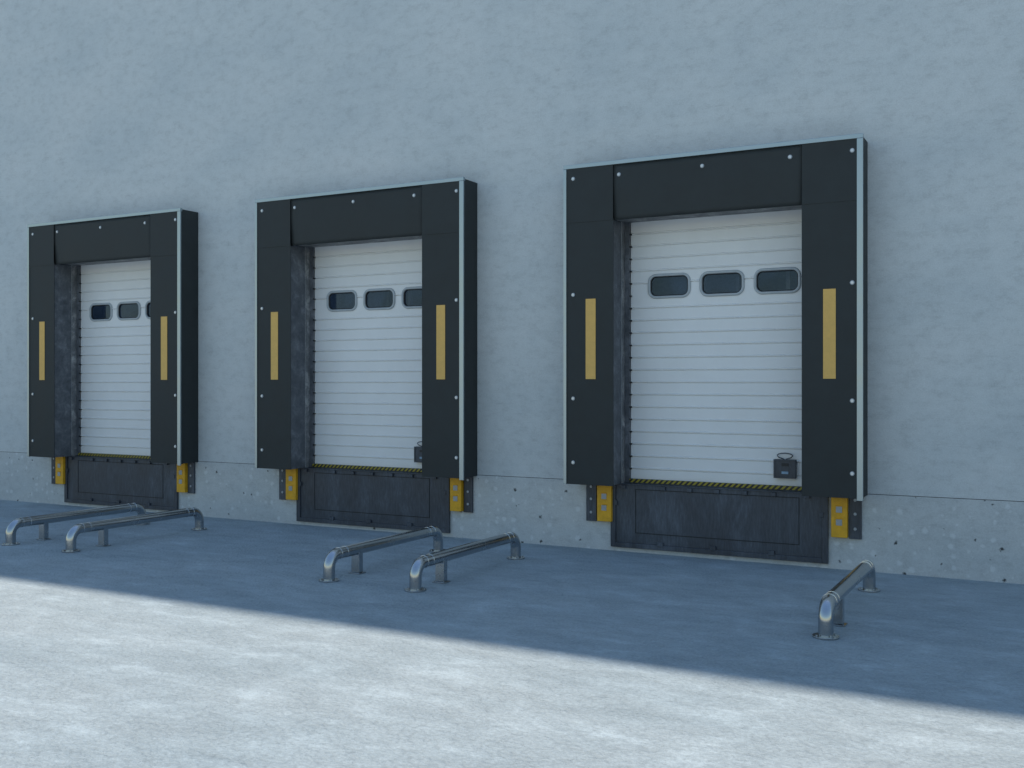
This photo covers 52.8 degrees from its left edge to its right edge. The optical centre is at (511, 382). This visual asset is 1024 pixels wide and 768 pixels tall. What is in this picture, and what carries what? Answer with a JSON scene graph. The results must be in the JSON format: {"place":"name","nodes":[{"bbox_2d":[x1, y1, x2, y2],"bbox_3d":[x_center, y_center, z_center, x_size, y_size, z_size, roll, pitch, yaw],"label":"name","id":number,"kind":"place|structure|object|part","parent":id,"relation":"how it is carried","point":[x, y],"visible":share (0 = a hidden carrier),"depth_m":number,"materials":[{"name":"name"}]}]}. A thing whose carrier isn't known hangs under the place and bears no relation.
{"place":"outdoors","nodes":[
{"label":"outdoors","id":0,"kind":"place"},
{"bbox_2d":[104,306,108,317],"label":"interior tracks","id":1,"kind":"object","parent":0,"point":[106,311],"visible":0.01,"depth_m":15.10},
{"bbox_2d":[336,290,411,308],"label":"interior tracks","id":2,"kind":"object","parent":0,"point":[388,299],"visible":0.07,"depth_m":13.09},
{"bbox_2d":[93,271,796,318],"bbox_3d":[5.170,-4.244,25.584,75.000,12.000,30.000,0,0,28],"label":"windows","id":3,"kind":"structure","parent":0,"point":[727,282],"depth_m":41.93,"materials":[{"name":"glass"}]},
{"bbox_2d":[0,0,1023,500],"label":"front wall","id":4,"kind":"structure","parent":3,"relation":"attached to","point":[220,116],"depth_m":11.25,"materials":[{"name":"concrete"}]},
{"bbox_2d":[27,208,197,465],"bbox_3d":[-5.502,-0.589,14.091,2.980,3.315,0.329,0,0,28],"label":"dock shelter","id":5,"kind":"object","parent":4,"relation":"attached to","point":[165,241],"visible":1,"depth_m":13.71,"materials":[{"name":"fabric"}]},
{"bbox_2d":[64,453,178,510],"bbox_3d":[-5.394,1.357,14.251,2.210,0.707,0.141,0,0,28],"label":"dock leveler","id":6,"kind":"object","parent":5,"relation":"attached to","point":[107,479],"visible":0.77,"depth_m":14.21,"materials":[{"name":"metal"}]},
{"bbox_2d":[255,177,476,479],"bbox_3d":[-1.768,-0.589,12.096,2.980,3.315,0.329,0,0,28],"label":"dock shelter","id":7,"kind":"object","parent":4,"relation":"attached to","point":[439,217],"visible":1,"depth_m":11.74,"materials":[{"name":"fabric"}]},
{"bbox_2d":[296,464,449,532],"bbox_3d":[-1.660,1.357,12.255,2.210,0.707,0.141,0,0,28],"label":"dock leveler","id":8,"kind":"object","parent":7,"relation":"attached to","point":[393,498],"visible":0.81,"depth_m":12.20,"materials":[{"name":"metal"}]},
{"bbox_2d":[72,208,801,482],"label":"door reveals","id":9,"kind":"structure","parent":4,"relation":"attached to","point":[307,358],"depth_m":12.74,"materials":[{"name":"grey metal"}]},
{"bbox_2d":[77,266,81,454],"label":"guide track","id":10,"kind":"structure","parent":9,"relation":"attached to","point":[78,359],"depth_m":14.76,"materials":[{"name":"metal"}]},
{"bbox_2d":[81,260,149,455],"bbox_3d":[-5.306,-0.312,14.296,1.980,2.725,0.032,0,0,28],"label":"loading dock door","id":11,"kind":"structure","parent":9,"relation":"attached to","point":[115,381],"depth_m":14.43,"materials":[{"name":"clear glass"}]},
{"bbox_2d":[79,274,80,445],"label":"roller brackets","id":12,"kind":"object","parent":11,"relation":"attached to","point":[79,355],"visible":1,"depth_m":14.74,"materials":[{"name":"grey metal"}]},
{"bbox_2d":[91,305,109,318],"bbox_3d":[-5.804,-0.994,14.574,0.404,0.200,0.027,0,0,28],"label":"window gasket","id":13,"kind":"object","parent":11,"relation":"attached to","point":[92,310],"depth_m":14.65,"materials":[{"name":"black rubber"}]},
{"bbox_3d":[-5.809,-0.994,14.565,0.462,0.258,0.032,0,0,28],"label":"window frame","id":14,"kind":"part","parent":11,"relation":"part of","materials":[{"name":"grey plastic"}]},
{"bbox_2d":[81,260,149,455],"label":"door panels","id":15,"kind":"structure","parent":11,"relation":"in","point":[115,353],"depth_m":14.43,"materials":[{"name":"white metal"}]},
{"bbox_2d":[119,303,136,317],"bbox_3d":[-5.315,-0.994,14.313,0.404,0.200,0.027,0,0,28],"label":"window gasket","id":16,"kind":"object","parent":11,"relation":"attached to","point":[120,305],"depth_m":14.37,"materials":[{"name":"black rubber"}]},
{"bbox_3d":[-5.320,-0.994,14.304,0.462,0.258,0.032,0,0,28],"label":"window frame","id":17,"kind":"part","parent":11,"relation":"part of","materials":[{"name":"grey plastic"}]},
{"bbox_3d":[-4.832,-0.994,14.042,0.462,0.258,0.032,0,0,28],"label":"window frame","id":18,"kind":"part","parent":11,"relation":"part of","materials":[{"name":"grey plastic"}]},
{"bbox_2d":[310,247,314,466],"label":"guide track","id":19,"kind":"structure","parent":9,"relation":"attached to","point":[312,355],"depth_m":12.76,"materials":[{"name":"metal"}]},
{"bbox_2d":[314,239,421,468],"bbox_3d":[-1.572,-0.312,12.300,1.980,2.725,0.032,0,0,28],"label":"loading dock door","id":20,"kind":"structure","parent":9,"relation":"attached to","point":[368,387],"depth_m":12.39,"materials":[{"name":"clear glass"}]},
{"bbox_2d":[313,257,314,455],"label":"roller brackets","id":21,"kind":"object","parent":20,"relation":"attached to","point":[314,351],"visible":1,"depth_m":12.74,"materials":[{"name":"grey metal"}]},
{"bbox_2d":[329,292,353,309],"bbox_3d":[-2.070,-0.994,12.578,0.404,0.200,0.027,0,0,28],"label":"window gasket","id":22,"kind":"object","parent":20,"relation":"attached to","point":[337,293],"depth_m":12.63,"materials":[{"name":"black rubber"}]},
{"bbox_3d":[-2.075,-0.994,12.569,0.462,0.258,0.032,0,0,28],"label":"window frame","id":23,"kind":"part","parent":20,"relation":"part of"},
{"label":"window pane","id":24,"kind":"part","parent":20,"relation":"part of","materials":[{"name":"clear glass"}]},
{"bbox_2d":[314,239,421,468],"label":"door panels","id":25,"kind":"structure","parent":20,"relation":"in","point":[368,381],"depth_m":12.39,"materials":[{"name":"white metal"}]},
{"label":"window pane","id":26,"kind":"part","parent":20,"relation":"part of","materials":[{"name":"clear glass"}]},
{"bbox_2d":[365,290,392,307],"bbox_3d":[-1.581,-0.994,12.317,0.404,0.200,0.027,0,0,28],"label":"window gasket","id":27,"kind":"object","parent":20,"relation":"attached to","point":[374,291],"depth_m":12.36,"materials":[{"name":"black rubber"}]},
{"bbox_3d":[-1.586,-0.994,12.308,0.462,0.258,0.032,0,0,28],"label":"window frame","id":28,"kind":"part","parent":20,"relation":"part of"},
{"bbox_3d":[-1.098,-0.994,12.047,0.462,0.258,0.032,0,0,28],"label":"window frame","id":29,"kind":"part","parent":20,"relation":"part of","materials":[{"name":"grey plastic"}]},
{"bbox_2d":[404,289,421,305],"bbox_3d":[-1.093,-0.994,12.056,0.404,0.200,0.027,0,0,28],"label":"window gasket","id":30,"kind":"object","parent":20,"relation":"attached to","point":[405,297],"depth_m":12.13,"materials":[{"name":"black rubber"}]},
{"bbox_2d":[415,446,421,460],"bbox_3d":[-1.037,0.839,11.986,0.213,0.183,0.042,0,0,28],"label":"lock box","id":31,"kind":"object","parent":20,"relation":"attached to","point":[418,454],"visible":0.47,"depth_m":11.99,"materials":[{"name":"metal"}]},
{"bbox_2d":[414,447,421,462],"bbox_3d":[-1.048,0.839,11.964,0.213,0.183,0.005,0,0,28],"label":"lock box rim","id":32,"kind":"object","parent":31,"relation":"attached to","point":[414,455],"visible":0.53,"depth_m":12.00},
{"bbox_2d":[625,223,630,481],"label":"guide track","id":33,"kind":"structure","parent":9,"relation":"attached to","point":[627,352],"depth_m":10.78,"materials":[{"name":"metal"}]},
{"bbox_2d":[631,209,801,485],"bbox_3d":[2.119,-0.312,10.328,1.980,2.725,0.032,0,0,28],"label":"loading dock door","id":34,"kind":"structure","parent":9,"relation":"attached to","point":[716,387],"depth_m":10.37,"materials":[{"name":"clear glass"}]},
{"bbox_2d":[629,234,631,468],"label":"roller brackets","id":35,"kind":"object","parent":34,"relation":"attached to","point":[630,345],"visible":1,"depth_m":10.77,"materials":[{"name":"grey metal"}]},
{"bbox_2d":[651,275,687,295],"bbox_3d":[1.621,-0.994,10.606,0.404,0.200,0.027,0,0,28],"label":"window gasket","id":36,"kind":"object","parent":34,"relation":"attached to","point":[653,278],"depth_m":10.61,"materials":[{"name":"black rubber"}]},
{"bbox_3d":[1.616,-0.994,10.596,0.462,0.258,0.032,0,0,28],"label":"window frame","id":37,"kind":"part","parent":34,"relation":"part of","materials":[{"name":"grey plastic"}]},
{"label":"window pane","id":38,"kind":"part","parent":34,"relation":"part of","materials":[{"name":"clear glass"}]},
{"bbox_2d":[631,209,801,485],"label":"door panels","id":39,"kind":"structure","parent":34,"relation":"in","point":[716,385],"depth_m":10.36,"materials":[{"name":"white metal"}]},
{"bbox_2d":[702,273,741,293],"bbox_3d":[2.109,-0.994,10.345,0.404,0.200,0.027,0,0,28],"label":"window gasket","id":40,"kind":"object","parent":34,"relation":"attached to","point":[718,274],"depth_m":10.36,"materials":[{"name":"black rubber"}]},
{"bbox_3d":[2.104,-0.994,10.335,0.462,0.258,0.032,0,0,28],"label":"window frame","id":41,"kind":"part","parent":34,"relation":"part of","materials":[{"name":"grey plastic"}]},
{"bbox_2d":[757,270,797,291],"bbox_3d":[2.598,-0.994,10.083,0.404,0.200,0.027,0,0,28],"label":"window gasket","id":42,"kind":"object","parent":34,"relation":"attached to","point":[775,271],"depth_m":10.08,"materials":[{"name":"black rubber"}]},
{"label":"window frame","id":43,"kind":"part","parent":34,"relation":"part of","materials":[{"name":"grey plastic"}]},
{"bbox_2d":[775,459,796,477],"bbox_3d":[2.654,0.839,10.013,0.213,0.183,0.042,0,0,28],"label":"lock box","id":44,"kind":"object","parent":34,"relation":"attached to","point":[789,468],"visible":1,"depth_m":9.99,"materials":[{"name":"metal"}]},
{"bbox_2d":[773,459,795,478],"bbox_3d":[2.643,0.839,9.992,0.213,0.183,0.005,0,0,28],"label":"lock box rim","id":45,"kind":"object","parent":44,"relation":"attached to","point":[774,476],"visible":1,"depth_m":9.99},
{"bbox_2d":[777,453,792,458],"bbox_3d":[2.652,0.721,10.013,0.158,0.077,0.010,0,0,28],"label":"lock loop","id":46,"kind":"object","parent":44,"relation":"on","point":[784,453],"visible":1,"depth_m":10.01,"materials":[{"name":"metal"}]},
{"bbox_2d":[563,133,867,500],"bbox_3d":[1.923,-0.589,10.123,2.980,3.315,0.329,0,0,28],"label":"dock shelter","id":47,"kind":"object","parent":4,"relation":"attached to","point":[822,182],"visible":1,"depth_m":9.79,"materials":[{"name":"fabric"}]},
{"bbox_2d":[0,500,1023,767],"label":"ground","id":48,"kind":"structure","parent":0,"point":[218,642],"depth_m":6.53,"materials":[{"name":"concrete"}]},
{"bbox_2d":[1,503,149,545],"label":"wheel guide rail","id":49,"kind":"object","parent":48,"relation":"on","point":[42,521],"visible":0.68,"depth_m":11.62,"materials":[{"name":"metal"}]},
{"bbox_2d":[61,507,206,552],"bbox_3d":[-4.156,1.615,11.499,0.184,0.278,1.989,0,0,28],"label":"wheel guide rail","id":50,"kind":"object","parent":48,"relation":"on","point":[101,527],"visible":1,"depth_m":11.22,"materials":[{"name":"metal"}]},
{"bbox_2d":[319,526,444,582],"bbox_3d":[-1.193,1.615,9.915,0.184,0.278,1.989,0,0,28],"label":"wheel guide rail","id":51,"kind":"object","parent":48,"relation":"on","point":[355,551],"visible":0.93,"depth_m":9.53,"materials":[{"name":"metal"}]},
{"bbox_2d":[405,532,524,592],"bbox_3d":[-0.389,1.615,9.486,0.184,0.278,1.989,0,0,28],"label":"wheel guide rail","id":52,"kind":"object","parent":48,"relation":"on","point":[439,559],"visible":1,"depth_m":9.07,"materials":[{"name":"metal"}]},
{"bbox_2d":[0,452,1023,583],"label":"front plinth","id":53,"kind":"structure","parent":48,"relation":"on","point":[971,539],"depth_m":10.95,"materials":[{"name":"concrete"}]},
{"bbox_2d":[51,457,64,483],"bbox_3d":[-6.516,1.178,14.769,0.303,0.564,0.084,0,0,28],"label":"dock bumper","id":54,"kind":"object","parent":53,"relation":"attached to","point":[57,470],"visible":0.63,"depth_m":14.71,"materials":[{"name":"rubber"}]},
{"bbox_2d":[177,462,194,492],"bbox_3d":[-4.304,1.178,13.587,0.267,0.564,0.084,0,0,28],"label":"dock bumper","id":55,"kind":"object","parent":53,"relation":"attached to","point":[185,477],"visible":0.76,"depth_m":13.57,"materials":[{"name":"rubber"}]},
{"bbox_2d":[279,469,297,499],"bbox_3d":[-2.781,1.178,12.773,0.303,0.564,0.084,0,0,28],"label":"dock bumper","id":56,"kind":"object","parent":53,"relation":"attached to","point":[288,484],"visible":0.73,"depth_m":12.73,"materials":[{"name":"rubber"}]},
{"bbox_2d":[450,477,472,512],"bbox_3d":[-0.570,1.178,11.591,0.267,0.564,0.084,0,0,28],"label":"dock bumper","id":57,"kind":"object","parent":53,"relation":"attached to","point":[461,495],"visible":0.67,"depth_m":11.58,"materials":[{"name":"rubber"}]},
{"bbox_2d":[0,451,1023,501],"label":"plinth joint","id":58,"kind":"object","parent":53,"relation":"attached to","point":[554,478],"visible":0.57,"depth_m":9.52,"materials":[{"name":"black rubber"}]},
{"bbox_2d":[586,485,612,521],"bbox_3d":[0.909,1.178,10.801,0.303,0.564,0.084,0,0,28],"label":"dock bumper","id":59,"kind":"object","parent":53,"relation":"attached to","point":[599,503],"visible":0.74,"depth_m":10.77,"materials":[{"name":"rubber"}]},
{"bbox_2d":[611,479,828,563],"bbox_3d":[2.031,1.357,10.282,2.210,0.707,0.141,0,0,28],"label":"dock leveler","id":60,"kind":"object","parent":53,"relation":"attached to","point":[785,523],"visible":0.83,"depth_m":10.21,"materials":[{"name":"metal"}]},
{"bbox_2d":[831,497,861,539],"bbox_3d":[3.120,1.178,9.619,0.267,0.564,0.084,0,0,28],"label":"dock bumper","id":61,"kind":"object","parent":53,"relation":"attached to","point":[839,517],"visible":0.63,"depth_m":9.61,"materials":[{"name":"rubber"}]},
{"bbox_2d":[812,560,880,639],"bbox_3d":[2.587,1.615,7.895,0.184,0.278,1.989,0,0,28],"label":"wheel guide rail","id":62,"kind":"object","parent":48,"relation":"on","point":[831,612],"visible":1,"depth_m":7.42,"materials":[{"name":"metal"}]},
{"bbox_2d":[669,271,791,294],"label":"interior tracks","id":63,"kind":"object","parent":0,"point":[788,280],"visible":0.06,"depth_m":10.79}
]}

